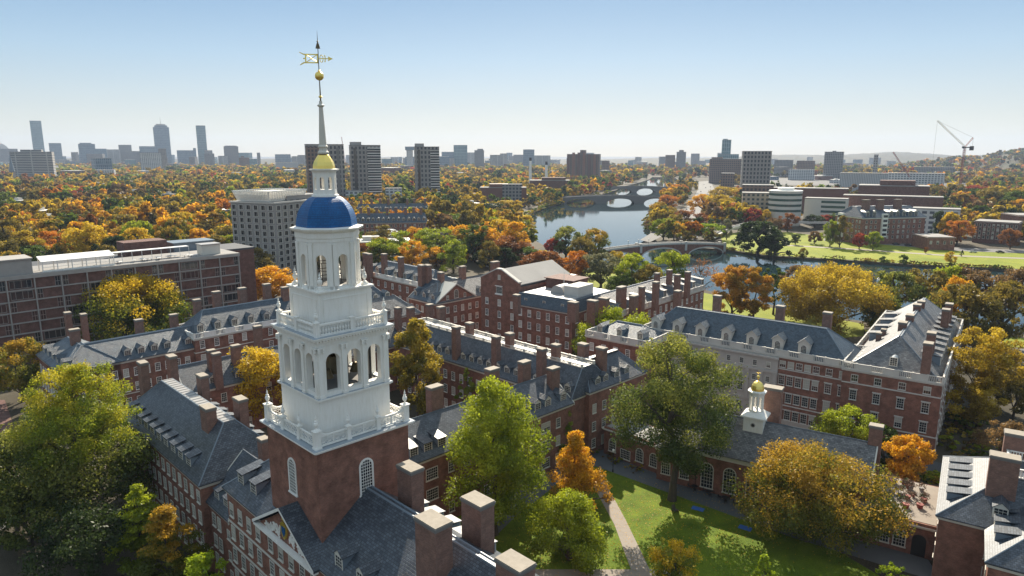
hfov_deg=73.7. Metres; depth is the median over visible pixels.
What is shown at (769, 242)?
tree
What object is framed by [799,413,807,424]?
window
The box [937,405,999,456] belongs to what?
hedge
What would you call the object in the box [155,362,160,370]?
window
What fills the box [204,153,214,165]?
city block
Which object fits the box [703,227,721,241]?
tree
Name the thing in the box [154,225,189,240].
tree
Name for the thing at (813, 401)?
window
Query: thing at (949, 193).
tree
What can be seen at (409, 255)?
tree
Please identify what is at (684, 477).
window
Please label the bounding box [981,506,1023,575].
slate house
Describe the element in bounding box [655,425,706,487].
service house
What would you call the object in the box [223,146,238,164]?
tower block
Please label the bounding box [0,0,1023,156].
sky
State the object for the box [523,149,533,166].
tower block
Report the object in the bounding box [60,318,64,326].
window
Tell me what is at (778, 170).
city block
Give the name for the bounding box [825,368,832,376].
window
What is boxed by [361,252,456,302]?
flank house
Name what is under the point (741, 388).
window
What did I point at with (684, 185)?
tree
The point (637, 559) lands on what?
garden path
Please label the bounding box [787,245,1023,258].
river path
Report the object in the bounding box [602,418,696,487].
arcade
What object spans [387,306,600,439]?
balustraded range
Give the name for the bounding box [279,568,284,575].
window
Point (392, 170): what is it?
city block
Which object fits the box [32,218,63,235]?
tree
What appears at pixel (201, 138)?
tower block
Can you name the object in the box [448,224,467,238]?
tree
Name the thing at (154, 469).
window
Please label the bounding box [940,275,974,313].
tree
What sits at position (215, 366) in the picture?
brick building
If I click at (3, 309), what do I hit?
window
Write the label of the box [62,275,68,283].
window
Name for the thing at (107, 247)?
tree
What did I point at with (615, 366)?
corner pavilion
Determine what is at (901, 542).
window
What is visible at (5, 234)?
tree
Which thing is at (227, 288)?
window
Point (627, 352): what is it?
window
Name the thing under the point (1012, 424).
tree
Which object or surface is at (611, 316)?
elm
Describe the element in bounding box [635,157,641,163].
city block
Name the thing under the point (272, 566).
window
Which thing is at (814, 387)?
window
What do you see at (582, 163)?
apartment tower
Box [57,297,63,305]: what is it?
window
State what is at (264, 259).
tree
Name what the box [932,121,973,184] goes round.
tower crane
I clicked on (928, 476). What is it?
hedge
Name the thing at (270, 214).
window
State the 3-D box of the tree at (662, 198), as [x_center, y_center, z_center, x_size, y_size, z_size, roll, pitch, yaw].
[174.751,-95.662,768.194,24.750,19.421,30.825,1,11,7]
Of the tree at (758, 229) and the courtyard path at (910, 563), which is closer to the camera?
the courtyard path at (910, 563)
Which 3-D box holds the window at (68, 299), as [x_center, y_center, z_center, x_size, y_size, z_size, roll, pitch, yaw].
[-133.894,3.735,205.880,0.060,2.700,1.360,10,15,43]
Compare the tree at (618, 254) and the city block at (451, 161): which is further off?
the city block at (451, 161)
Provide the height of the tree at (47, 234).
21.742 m
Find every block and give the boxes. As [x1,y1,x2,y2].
[0,143,17,161]
[0,242,241,365]
[9,150,56,176]
[29,121,44,151]
[32,238,256,301]
[49,143,62,159]
[55,160,68,163]
[60,170,84,174]
[67,161,81,164]
[71,152,78,160]
[78,143,94,163]
[86,154,104,162]
[91,158,112,168]
[94,149,106,156]
[96,169,115,174]
[106,149,120,163]
[118,145,139,162]
[124,160,135,164]
[139,146,155,152]
[140,153,162,170]
[153,122,171,162]
[158,149,167,169]
[177,148,196,163]
[189,157,197,164]
[196,125,206,164]
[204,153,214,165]
[218,156,227,164]
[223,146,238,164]
[229,188,319,275]
[239,153,252,158]
[239,156,249,167]
[249,159,256,164]
[257,153,260,164]
[275,154,290,161]
[275,162,297,168]
[292,156,305,165]
[345,190,361,196]
[356,207,426,240]
[357,198,428,225]
[381,167,400,174]
[382,159,391,164]
[385,188,401,200]
[391,157,397,162]
[405,147,413,165]
[439,156,448,165]
[442,152,453,157]
[449,158,453,165]
[454,145,466,166]
[467,152,474,163]
[474,149,483,167]
[480,184,526,205]
[480,260,577,339]
[490,155,502,165]
[500,153,506,165]
[502,184,521,200]
[512,273,610,357]
[513,155,522,164]
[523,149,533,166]
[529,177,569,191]
[534,155,549,166]
[550,159,559,163]
[601,160,609,169]
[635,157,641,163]
[659,157,664,164]
[665,155,674,167]
[676,150,685,167]
[691,154,699,164]
[709,157,741,183]
[718,154,738,158]
[720,173,734,191]
[721,139,730,153]
[741,184,773,202]
[741,192,768,221]
[770,176,778,179]
[773,167,788,176]
[774,160,792,168]
[774,187,848,211]
[788,169,814,179]
[796,160,814,168]
[803,197,848,224]
[839,173,888,191]
[843,194,943,206]
[853,159,862,163]
[858,180,929,195]
[869,158,880,164]
[872,154,878,172]
[885,161,895,166]
[888,173,944,184]
[913,206,960,234]
[914,167,954,172]
[972,219,1022,244]
[1000,213,1023,239]
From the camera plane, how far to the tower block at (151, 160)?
2063.80 m
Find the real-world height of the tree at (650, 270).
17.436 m
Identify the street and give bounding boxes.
[879,453,941,472]
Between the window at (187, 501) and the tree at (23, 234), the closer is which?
the window at (187, 501)
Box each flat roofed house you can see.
[6,198,22,202]
[162,192,174,196]
[360,235,409,256]
[815,175,832,179]
[829,178,839,182]
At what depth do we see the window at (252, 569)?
88.20 m
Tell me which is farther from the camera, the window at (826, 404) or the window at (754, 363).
the window at (754, 363)
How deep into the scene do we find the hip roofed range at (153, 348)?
165.02 m
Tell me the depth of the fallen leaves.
111.66 m
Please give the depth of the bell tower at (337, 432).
76.64 m
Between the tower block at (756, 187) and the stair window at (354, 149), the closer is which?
the tower block at (756, 187)
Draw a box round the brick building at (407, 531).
[221,459,538,575]
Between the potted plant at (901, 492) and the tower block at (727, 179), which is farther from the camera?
the tower block at (727, 179)
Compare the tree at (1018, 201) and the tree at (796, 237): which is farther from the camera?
the tree at (1018, 201)
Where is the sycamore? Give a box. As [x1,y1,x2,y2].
[947,326,1023,412]
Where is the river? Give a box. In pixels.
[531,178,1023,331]
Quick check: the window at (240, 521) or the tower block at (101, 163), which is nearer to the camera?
the window at (240, 521)
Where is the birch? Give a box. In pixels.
[762,267,788,314]
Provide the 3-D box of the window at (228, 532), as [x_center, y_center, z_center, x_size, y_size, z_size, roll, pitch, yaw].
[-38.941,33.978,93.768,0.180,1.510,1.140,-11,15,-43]
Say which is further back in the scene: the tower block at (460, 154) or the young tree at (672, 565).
the tower block at (460, 154)
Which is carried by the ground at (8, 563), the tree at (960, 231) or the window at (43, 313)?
the tree at (960, 231)
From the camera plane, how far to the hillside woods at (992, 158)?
2454.92 m
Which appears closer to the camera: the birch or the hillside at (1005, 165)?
the birch
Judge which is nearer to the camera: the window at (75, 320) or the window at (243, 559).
the window at (243, 559)
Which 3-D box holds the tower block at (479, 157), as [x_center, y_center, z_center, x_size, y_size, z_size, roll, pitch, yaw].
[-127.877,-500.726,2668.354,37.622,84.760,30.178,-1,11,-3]
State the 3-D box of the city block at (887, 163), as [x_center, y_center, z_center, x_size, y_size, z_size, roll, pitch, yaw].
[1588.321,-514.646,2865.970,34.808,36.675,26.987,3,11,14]
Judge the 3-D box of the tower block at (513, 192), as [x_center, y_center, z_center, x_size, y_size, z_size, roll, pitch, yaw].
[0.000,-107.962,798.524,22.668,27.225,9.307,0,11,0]
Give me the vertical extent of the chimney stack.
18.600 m
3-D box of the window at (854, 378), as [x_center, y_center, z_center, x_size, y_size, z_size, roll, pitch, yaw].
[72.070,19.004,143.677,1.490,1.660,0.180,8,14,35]
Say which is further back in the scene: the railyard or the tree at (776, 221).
the railyard
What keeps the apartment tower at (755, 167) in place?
on the ground at (8, 563)
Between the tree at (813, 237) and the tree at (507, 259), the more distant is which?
the tree at (813, 237)
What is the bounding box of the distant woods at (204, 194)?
[0,161,676,233]
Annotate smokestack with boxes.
[529,158,531,182]
[545,162,547,176]
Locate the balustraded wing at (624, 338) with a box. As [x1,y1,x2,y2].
[585,296,671,406]
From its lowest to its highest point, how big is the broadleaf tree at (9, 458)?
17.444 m
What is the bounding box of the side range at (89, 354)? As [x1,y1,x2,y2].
[36,311,123,409]
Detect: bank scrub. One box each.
[523,190,610,233]
[641,199,659,229]
[726,247,1023,268]
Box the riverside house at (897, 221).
[835,199,925,244]
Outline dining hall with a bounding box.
[695,414,884,528]
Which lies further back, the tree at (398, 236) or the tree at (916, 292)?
the tree at (398, 236)
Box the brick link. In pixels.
[206,449,258,575]
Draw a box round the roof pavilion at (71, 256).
[36,250,114,271]
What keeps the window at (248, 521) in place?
in the brick building at (407, 531)
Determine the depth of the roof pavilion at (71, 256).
208.09 m
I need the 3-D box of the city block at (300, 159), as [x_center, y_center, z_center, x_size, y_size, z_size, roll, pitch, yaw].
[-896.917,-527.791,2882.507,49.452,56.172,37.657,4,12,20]
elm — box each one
[569,305,651,355]
[604,320,747,501]
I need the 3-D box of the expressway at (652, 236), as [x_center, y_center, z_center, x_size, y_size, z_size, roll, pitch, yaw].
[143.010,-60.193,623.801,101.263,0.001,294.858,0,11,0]
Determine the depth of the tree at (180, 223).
411.92 m
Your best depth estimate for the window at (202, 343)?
172.51 m
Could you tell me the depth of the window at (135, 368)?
162.81 m
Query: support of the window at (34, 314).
in the grid fronted block at (35, 303)
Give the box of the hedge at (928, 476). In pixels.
[914,469,940,485]
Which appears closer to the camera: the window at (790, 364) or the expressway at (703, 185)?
the window at (790, 364)
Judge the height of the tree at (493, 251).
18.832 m
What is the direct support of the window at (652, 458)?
in the arcade at (645, 458)
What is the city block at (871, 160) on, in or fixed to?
on the ground at (8, 563)
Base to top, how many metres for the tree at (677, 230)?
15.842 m
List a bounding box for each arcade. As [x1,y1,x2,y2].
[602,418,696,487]
[851,475,938,560]
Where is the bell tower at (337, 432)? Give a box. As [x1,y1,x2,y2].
[259,37,414,542]
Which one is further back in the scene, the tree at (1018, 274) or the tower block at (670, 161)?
the tower block at (670, 161)
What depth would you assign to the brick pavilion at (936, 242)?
440.26 m
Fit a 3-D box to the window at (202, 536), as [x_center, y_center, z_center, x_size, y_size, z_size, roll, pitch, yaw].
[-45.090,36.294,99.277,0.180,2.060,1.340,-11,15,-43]
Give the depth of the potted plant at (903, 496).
108.60 m
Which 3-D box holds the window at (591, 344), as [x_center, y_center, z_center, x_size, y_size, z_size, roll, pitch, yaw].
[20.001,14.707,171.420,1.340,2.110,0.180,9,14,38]
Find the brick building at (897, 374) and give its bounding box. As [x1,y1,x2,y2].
[839,298,963,452]
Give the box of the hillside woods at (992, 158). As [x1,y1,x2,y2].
[892,148,1023,170]
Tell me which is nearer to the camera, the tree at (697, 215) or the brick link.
the brick link
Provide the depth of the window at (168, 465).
106.74 m
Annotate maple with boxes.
[68,271,193,340]
[225,346,282,419]
[719,437,917,563]
[881,433,936,481]
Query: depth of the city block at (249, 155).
3872.90 m
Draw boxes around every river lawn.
[568,270,863,337]
[721,232,1023,268]
[865,330,1023,346]
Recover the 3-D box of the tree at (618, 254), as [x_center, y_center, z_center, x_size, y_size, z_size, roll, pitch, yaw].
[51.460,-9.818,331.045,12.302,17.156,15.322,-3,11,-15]
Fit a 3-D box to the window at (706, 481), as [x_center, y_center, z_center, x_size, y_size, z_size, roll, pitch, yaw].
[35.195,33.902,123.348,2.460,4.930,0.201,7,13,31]
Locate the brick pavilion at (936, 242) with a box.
[911,233,955,249]
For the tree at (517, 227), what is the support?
on the ground at (8, 563)
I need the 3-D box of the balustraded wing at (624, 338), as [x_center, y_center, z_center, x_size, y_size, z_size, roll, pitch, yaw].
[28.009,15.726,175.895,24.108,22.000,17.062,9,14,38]
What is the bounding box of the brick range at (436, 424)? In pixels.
[408,359,574,516]
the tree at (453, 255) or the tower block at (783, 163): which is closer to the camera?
the tree at (453, 255)
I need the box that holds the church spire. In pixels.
[9,156,15,177]
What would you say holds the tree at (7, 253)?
on the ground at (8, 563)
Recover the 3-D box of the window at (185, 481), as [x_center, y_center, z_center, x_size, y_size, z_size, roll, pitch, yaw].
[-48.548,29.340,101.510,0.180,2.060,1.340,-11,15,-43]
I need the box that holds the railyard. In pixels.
[770,178,966,185]
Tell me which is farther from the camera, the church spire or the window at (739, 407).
the church spire
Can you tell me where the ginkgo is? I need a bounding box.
[547,429,615,510]
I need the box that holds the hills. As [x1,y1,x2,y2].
[66,152,983,164]
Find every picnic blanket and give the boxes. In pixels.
[691,506,704,511]
[738,524,751,531]
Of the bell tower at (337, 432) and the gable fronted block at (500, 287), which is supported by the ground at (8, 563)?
the gable fronted block at (500, 287)
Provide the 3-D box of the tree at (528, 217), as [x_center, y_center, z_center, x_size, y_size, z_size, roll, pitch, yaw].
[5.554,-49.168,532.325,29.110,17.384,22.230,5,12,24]
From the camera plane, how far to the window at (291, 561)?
79.04 m
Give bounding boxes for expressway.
[641,229,665,241]
[682,181,715,220]
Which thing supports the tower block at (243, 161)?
on the ground at (8, 563)
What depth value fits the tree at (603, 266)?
313.04 m
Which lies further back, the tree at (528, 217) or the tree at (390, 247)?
the tree at (528, 217)
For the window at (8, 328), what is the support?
in the grid fronted block at (35, 303)
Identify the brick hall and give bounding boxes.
[122,353,268,571]
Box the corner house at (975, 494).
[931,428,1023,575]
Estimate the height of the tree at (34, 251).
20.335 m
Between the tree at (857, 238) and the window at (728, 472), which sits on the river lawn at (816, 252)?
the tree at (857, 238)
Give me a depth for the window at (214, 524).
97.23 m
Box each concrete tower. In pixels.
[304,144,345,196]
[349,142,381,194]
[414,143,439,193]
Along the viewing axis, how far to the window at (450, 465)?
112.60 m
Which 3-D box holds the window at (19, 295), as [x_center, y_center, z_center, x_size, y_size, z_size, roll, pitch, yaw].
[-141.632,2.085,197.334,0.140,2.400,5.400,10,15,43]
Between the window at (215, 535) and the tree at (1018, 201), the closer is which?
the window at (215, 535)
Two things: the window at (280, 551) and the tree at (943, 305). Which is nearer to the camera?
the window at (280, 551)
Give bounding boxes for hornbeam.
[710,264,750,313]
[734,266,773,316]
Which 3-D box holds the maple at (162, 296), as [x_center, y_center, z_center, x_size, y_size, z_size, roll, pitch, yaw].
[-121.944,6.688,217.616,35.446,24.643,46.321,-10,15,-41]
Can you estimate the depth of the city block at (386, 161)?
3212.98 m
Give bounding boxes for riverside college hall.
[645,294,866,430]
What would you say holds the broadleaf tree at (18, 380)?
on the ground at (8, 563)
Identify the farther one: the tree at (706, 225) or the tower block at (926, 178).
the tower block at (926, 178)
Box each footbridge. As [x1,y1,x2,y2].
[600,240,726,257]
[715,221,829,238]
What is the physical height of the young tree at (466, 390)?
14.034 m
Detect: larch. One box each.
[103,483,179,573]
[126,503,214,575]
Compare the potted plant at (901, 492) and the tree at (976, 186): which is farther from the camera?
the tree at (976, 186)
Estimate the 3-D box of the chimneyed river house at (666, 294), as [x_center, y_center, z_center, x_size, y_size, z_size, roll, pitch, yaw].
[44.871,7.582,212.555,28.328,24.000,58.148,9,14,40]
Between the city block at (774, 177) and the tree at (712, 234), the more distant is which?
the city block at (774, 177)
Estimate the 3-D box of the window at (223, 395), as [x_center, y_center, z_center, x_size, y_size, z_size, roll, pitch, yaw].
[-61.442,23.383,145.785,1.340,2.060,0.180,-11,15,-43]
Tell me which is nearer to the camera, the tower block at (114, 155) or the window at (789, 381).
the window at (789, 381)
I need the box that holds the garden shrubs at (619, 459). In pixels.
[592,449,643,472]
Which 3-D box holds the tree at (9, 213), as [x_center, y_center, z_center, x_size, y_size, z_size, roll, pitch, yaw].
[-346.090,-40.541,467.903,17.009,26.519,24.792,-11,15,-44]
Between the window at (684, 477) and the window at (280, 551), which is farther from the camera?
the window at (684, 477)
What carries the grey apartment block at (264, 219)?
on the ground at (8, 563)
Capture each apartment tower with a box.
[567,150,600,177]
[740,151,771,187]
[823,151,843,178]
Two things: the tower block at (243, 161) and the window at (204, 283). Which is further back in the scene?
the tower block at (243, 161)
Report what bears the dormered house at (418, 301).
on the ground at (8, 563)
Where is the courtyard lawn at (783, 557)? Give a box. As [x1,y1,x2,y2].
[457,466,878,575]
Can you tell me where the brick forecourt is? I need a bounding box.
[0,400,13,434]
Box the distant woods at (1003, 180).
[610,162,1023,238]
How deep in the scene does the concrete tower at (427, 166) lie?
837.30 m
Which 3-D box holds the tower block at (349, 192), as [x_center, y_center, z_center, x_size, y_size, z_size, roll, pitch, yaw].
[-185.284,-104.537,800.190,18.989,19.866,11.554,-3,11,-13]
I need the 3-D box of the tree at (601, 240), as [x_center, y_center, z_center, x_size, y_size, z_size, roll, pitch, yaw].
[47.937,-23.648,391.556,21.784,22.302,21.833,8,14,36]
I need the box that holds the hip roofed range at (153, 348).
[44,313,194,408]
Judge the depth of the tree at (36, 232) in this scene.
408.82 m
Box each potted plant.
[888,483,896,493]
[896,486,905,495]
[899,495,908,503]
[900,497,913,508]
[904,490,913,498]
[907,480,916,490]
[913,497,926,508]
[919,491,929,502]
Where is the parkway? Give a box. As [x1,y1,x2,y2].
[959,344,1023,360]
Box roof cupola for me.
[740,372,770,433]
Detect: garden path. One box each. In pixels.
[535,569,681,575]
[594,479,648,571]
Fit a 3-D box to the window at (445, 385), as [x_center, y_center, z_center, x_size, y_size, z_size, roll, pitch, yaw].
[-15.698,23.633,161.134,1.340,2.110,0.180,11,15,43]
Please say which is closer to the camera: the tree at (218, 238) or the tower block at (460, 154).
the tree at (218, 238)
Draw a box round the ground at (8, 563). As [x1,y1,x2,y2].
[0,157,1023,575]
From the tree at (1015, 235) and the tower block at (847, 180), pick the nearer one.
the tree at (1015, 235)
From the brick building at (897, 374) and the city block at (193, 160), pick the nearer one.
the brick building at (897, 374)
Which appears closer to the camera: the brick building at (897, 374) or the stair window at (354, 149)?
the brick building at (897, 374)
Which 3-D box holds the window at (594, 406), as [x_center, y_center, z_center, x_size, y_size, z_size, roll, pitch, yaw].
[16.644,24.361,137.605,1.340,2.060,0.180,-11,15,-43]
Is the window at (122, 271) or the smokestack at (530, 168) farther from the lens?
the smokestack at (530, 168)
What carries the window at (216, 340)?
in the balustraded house at (218, 326)
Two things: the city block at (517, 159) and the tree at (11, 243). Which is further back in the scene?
the city block at (517, 159)
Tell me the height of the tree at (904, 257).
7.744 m
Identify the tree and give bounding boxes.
[0,210,17,222]
[0,218,35,242]
[0,225,14,240]
[0,236,31,254]
[0,250,29,255]
[0,336,45,401]
[0,398,158,523]
[0,430,50,530]
[0,477,72,552]
[1,229,50,250]
[11,213,35,226]
[17,497,130,575]
[19,241,53,255]
[22,245,43,261]
[29,229,53,239]
[30,230,65,244]
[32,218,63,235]
[47,242,74,254]
[54,212,77,240]
[60,221,108,252]
[61,221,83,232]
[78,213,100,227]
[82,240,103,250]
[90,235,124,251]
[94,244,116,253]
[97,216,108,224]
[101,221,118,233]
[106,214,136,234]
[110,224,131,239]
[118,217,155,238]
[119,227,154,240]
[152,216,174,238]
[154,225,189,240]
[156,217,196,239]
[169,211,191,224]
[183,549,228,575]
[187,228,215,238]
[207,234,231,243]
[212,225,233,242]
[220,235,232,243]
[254,246,275,268]
[255,265,296,299]
[338,235,363,263]
[360,243,369,264]
[364,225,395,237]
[366,237,391,260]
[366,237,399,262]
[373,253,392,263]
[385,230,422,255]
[394,239,428,265]
[394,241,410,261]
[403,226,422,243]
[413,228,438,250]
[417,227,456,254]
[423,246,444,266]
[430,247,446,266]
[437,238,467,272]
[440,234,458,246]
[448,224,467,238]
[452,212,485,225]
[454,368,475,401]
[456,224,494,261]
[456,227,496,240]
[464,226,500,260]
[471,250,491,264]
[478,203,503,209]
[478,241,502,271]
[490,218,508,247]
[492,221,530,261]
[493,247,519,267]
[494,200,523,209]
[494,235,535,266]
[509,217,537,242]
[510,234,526,255]
[513,214,535,227]
[514,246,538,261]
[517,250,568,268]
[522,484,608,575]
[543,238,563,252]
[550,226,580,257]
[557,411,585,452]
[562,250,588,275]
[566,237,595,260]
[578,227,611,254]
[579,252,622,286]
[604,274,636,289]
[609,250,628,275]
[613,251,649,285]
[631,264,663,281]
[646,537,702,575]
[649,201,678,220]
[649,218,674,239]
[654,249,689,277]
[658,195,678,206]
[658,219,686,241]
[670,184,689,192]
[672,221,684,239]
[674,209,694,222]
[678,229,695,239]
[682,231,695,240]
[686,194,712,216]
[688,258,724,290]
[693,213,708,222]
[695,223,725,240]
[700,194,736,211]
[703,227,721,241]
[707,186,740,200]
[720,202,736,219]
[721,219,732,239]
[730,219,785,256]
[742,205,766,221]
[752,554,777,575]
[756,234,791,259]
[760,209,771,221]
[766,217,783,229]
[773,265,816,298]
[779,213,800,231]
[791,234,800,244]
[798,248,808,261]
[803,214,824,227]
[808,230,822,243]
[819,219,840,245]
[821,214,834,221]
[830,215,853,246]
[852,233,870,249]
[861,284,901,325]
[864,231,884,249]
[875,270,927,311]
[875,561,907,575]
[879,256,885,265]
[896,268,949,302]
[898,254,908,267]
[926,288,957,314]
[928,281,1003,349]
[929,185,946,194]
[930,210,950,233]
[931,265,981,306]
[936,211,966,236]
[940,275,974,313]
[943,220,976,245]
[944,251,957,262]
[945,381,1009,429]
[946,190,951,202]
[951,192,976,207]
[956,267,1007,317]
[965,183,987,188]
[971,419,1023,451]
[975,187,1018,204]
[978,278,1023,340]
[994,363,1023,417]
[997,228,1022,249]
[998,190,1023,204]
[1001,267,1023,319]
[1011,199,1023,204]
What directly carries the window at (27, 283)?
in the grid fronted block at (35, 303)
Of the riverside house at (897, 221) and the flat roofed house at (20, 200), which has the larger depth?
the flat roofed house at (20, 200)
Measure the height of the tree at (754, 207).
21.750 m
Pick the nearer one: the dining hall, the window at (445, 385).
the dining hall
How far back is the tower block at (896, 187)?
685.04 m
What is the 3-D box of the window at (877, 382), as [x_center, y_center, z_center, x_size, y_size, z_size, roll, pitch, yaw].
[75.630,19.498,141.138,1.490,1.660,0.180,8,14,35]
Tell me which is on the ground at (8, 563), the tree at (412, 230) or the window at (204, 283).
the tree at (412, 230)
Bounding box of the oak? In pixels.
[389,317,443,415]
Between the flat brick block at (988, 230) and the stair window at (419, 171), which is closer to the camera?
the flat brick block at (988, 230)
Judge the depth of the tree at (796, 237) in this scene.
464.39 m
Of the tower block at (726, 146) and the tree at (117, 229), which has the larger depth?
the tower block at (726, 146)
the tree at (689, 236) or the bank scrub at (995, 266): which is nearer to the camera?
the bank scrub at (995, 266)
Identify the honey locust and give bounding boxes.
[4,359,143,538]
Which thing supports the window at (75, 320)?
in the grid fronted block at (35, 303)
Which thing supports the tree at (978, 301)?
on the ground at (8, 563)
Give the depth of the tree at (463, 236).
402.60 m
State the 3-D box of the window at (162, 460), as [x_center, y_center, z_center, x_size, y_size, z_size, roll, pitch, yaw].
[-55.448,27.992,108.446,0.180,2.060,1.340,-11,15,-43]
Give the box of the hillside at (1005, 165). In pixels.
[922,154,1020,168]
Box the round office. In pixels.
[767,187,802,225]
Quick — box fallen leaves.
[498,477,867,575]
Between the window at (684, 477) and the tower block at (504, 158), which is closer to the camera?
the window at (684, 477)
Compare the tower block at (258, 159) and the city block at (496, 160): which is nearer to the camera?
the city block at (496, 160)
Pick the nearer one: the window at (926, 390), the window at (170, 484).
the window at (170, 484)
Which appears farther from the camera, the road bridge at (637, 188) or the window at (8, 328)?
the road bridge at (637, 188)
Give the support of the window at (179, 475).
in the brick hall
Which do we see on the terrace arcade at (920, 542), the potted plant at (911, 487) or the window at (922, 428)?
the potted plant at (911, 487)
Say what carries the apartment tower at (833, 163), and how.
on the ground at (8, 563)
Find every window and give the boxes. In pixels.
[0,282,5,290]
[0,304,6,312]
[0,315,8,323]
[5,325,11,334]
[9,279,31,289]
[10,290,33,300]
[11,303,17,311]
[14,324,20,333]
[32,311,37,319]
[35,332,40,340]
[37,288,43,297]
[40,310,45,318]
[44,328,65,338]
[45,339,61,343]
[55,276,60,284]
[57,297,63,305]
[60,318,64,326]
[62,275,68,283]
[65,296,70,304]
[68,305,88,313]
[72,314,89,323]
[82,283,87,291]
[90,282,103,289]
[105,271,110,278]
[112,371,117,379]
[114,268,132,276]
[120,328,131,335]
[123,368,129,377]
[134,367,137,375]
[135,381,139,389]
[152,266,156,273]
[153,466,156,479]
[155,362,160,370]
[156,376,161,382]
[158,265,163,272]
[158,471,161,484]
[160,489,163,502]
[161,457,164,471]
[163,476,166,489]
[165,282,178,289]
[166,462,170,476]
[168,481,172,495]
[172,467,176,481]
[174,273,178,280]
[174,486,177,500]
[176,505,179,519]
[178,472,181,487]
[180,492,183,506]
[181,261,197,269]
[181,511,185,524]
[182,271,198,278]
[183,477,187,492]
[185,356,190,363]
[185,497,189,512]
[190,483,194,498]
[192,503,196,518]
[196,280,200,286]
[196,489,200,504]
[198,509,202,525]
[200,340,204,348]
[200,529,204,545]
[201,260,204,267]
[201,354,205,360]
[202,279,206,286]
[204,297,207,304]
[212,512,216,527]
[214,337,219,345]
[214,532,218,548]
[215,268,219,275]
[215,551,219,562]
[217,516,221,532]
[219,537,223,553]
[221,392,227,402]
[223,284,238,291]
[224,293,237,300]
[227,529,230,541]
[228,335,233,342]
[228,550,232,562]
[229,501,234,518]
[231,524,236,541]
[233,546,237,563]
[237,509,242,526]
[239,532,244,549]
[241,554,246,572]
[242,332,246,340]
[246,516,251,534]
[248,540,253,558]
[250,563,254,575]
[254,224,259,229]
[255,526,260,542]
[257,548,262,566]
[260,205,265,210]
[261,218,266,223]
[266,382,271,390]
[267,536,273,554]
[268,212,273,217]
[268,327,272,335]
[269,559,274,575]
[277,545,283,563]
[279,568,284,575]
[287,457,297,497]
[288,554,294,573]
[299,564,304,575]
[353,148,357,189]
[359,458,374,497]
[418,150,420,188]
[426,465,438,482]
[426,486,438,501]
[443,383,447,392]
[444,398,447,406]
[448,460,454,472]
[449,500,455,513]
[451,371,454,380]
[454,289,458,298]
[459,374,462,383]
[496,286,501,293]
[541,421,550,434]
[541,439,549,451]
[541,456,549,469]
[546,313,549,320]
[546,325,549,332]
[555,327,558,334]
[555,435,560,446]
[556,417,560,428]
[565,329,568,336]
[590,342,593,350]
[591,438,595,448]
[592,403,596,414]
[592,421,595,431]
[601,417,605,427]
[601,434,603,444]
[602,399,606,410]
[608,438,615,453]
[620,448,629,461]
[625,349,629,357]
[635,448,643,463]
[648,453,656,468]
[660,461,670,475]
[678,464,688,480]
[699,463,713,489]
[721,468,735,495]
[735,398,742,409]
[737,379,742,390]
[739,357,743,363]
[744,473,758,498]
[752,359,756,365]
[765,361,770,368]
[765,376,769,382]
[778,373,785,384]
[779,360,785,367]
[783,409,790,420]
[784,392,791,403]
[786,375,793,386]
[787,362,793,369]
[791,411,798,422]
[792,394,800,405]
[794,376,801,388]
[796,363,802,370]
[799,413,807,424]
[801,395,808,407]
[802,378,810,389]
[804,365,810,372]
[808,414,815,425]
[809,397,817,409]
[811,379,818,391]
[813,366,819,374]
[822,400,830,411]
[824,382,831,394]
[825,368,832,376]
[837,384,840,396]
[848,388,857,400]
[850,374,857,382]
[870,411,878,419]
[871,392,880,404]
[873,378,881,386]
[875,525,888,543]
[891,529,905,547]
[894,415,902,428]
[896,396,904,409]
[897,382,905,390]
[918,420,927,433]
[920,401,930,414]
[922,386,931,395]
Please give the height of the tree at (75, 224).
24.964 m
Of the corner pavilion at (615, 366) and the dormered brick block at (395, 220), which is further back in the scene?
the dormered brick block at (395, 220)
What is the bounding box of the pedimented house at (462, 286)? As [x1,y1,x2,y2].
[412,261,499,332]
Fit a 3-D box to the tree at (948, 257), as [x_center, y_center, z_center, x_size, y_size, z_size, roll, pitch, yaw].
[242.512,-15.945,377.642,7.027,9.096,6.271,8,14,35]
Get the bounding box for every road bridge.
[554,195,658,203]
[600,186,668,191]
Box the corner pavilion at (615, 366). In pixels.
[577,342,647,455]
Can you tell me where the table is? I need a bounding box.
[916,482,926,491]
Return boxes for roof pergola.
[111,245,188,262]
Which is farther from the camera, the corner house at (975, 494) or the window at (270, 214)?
the window at (270, 214)
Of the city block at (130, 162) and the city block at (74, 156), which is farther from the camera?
the city block at (74, 156)
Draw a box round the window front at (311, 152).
[306,147,321,192]
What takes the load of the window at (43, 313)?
in the grid fronted block at (35, 303)
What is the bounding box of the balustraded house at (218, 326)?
[178,283,389,361]
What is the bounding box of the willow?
[774,260,896,335]
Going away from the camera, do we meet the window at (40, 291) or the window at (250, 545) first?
the window at (250, 545)
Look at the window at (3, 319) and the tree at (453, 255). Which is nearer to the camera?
the window at (3, 319)
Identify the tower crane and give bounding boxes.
[892,152,909,176]
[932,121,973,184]
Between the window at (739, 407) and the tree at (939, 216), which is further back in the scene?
the tree at (939, 216)
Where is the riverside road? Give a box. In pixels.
[824,238,1023,252]
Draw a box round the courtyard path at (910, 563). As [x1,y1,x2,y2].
[494,449,931,575]
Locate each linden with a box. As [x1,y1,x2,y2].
[441,375,558,535]
[808,404,884,440]
[880,423,901,469]
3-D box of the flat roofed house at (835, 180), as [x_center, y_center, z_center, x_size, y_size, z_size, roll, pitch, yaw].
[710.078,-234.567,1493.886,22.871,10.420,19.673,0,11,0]
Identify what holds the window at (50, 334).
in the grid fronted block at (35, 303)
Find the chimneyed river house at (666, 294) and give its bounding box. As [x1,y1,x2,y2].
[586,269,704,328]
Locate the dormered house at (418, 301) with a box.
[408,264,473,328]

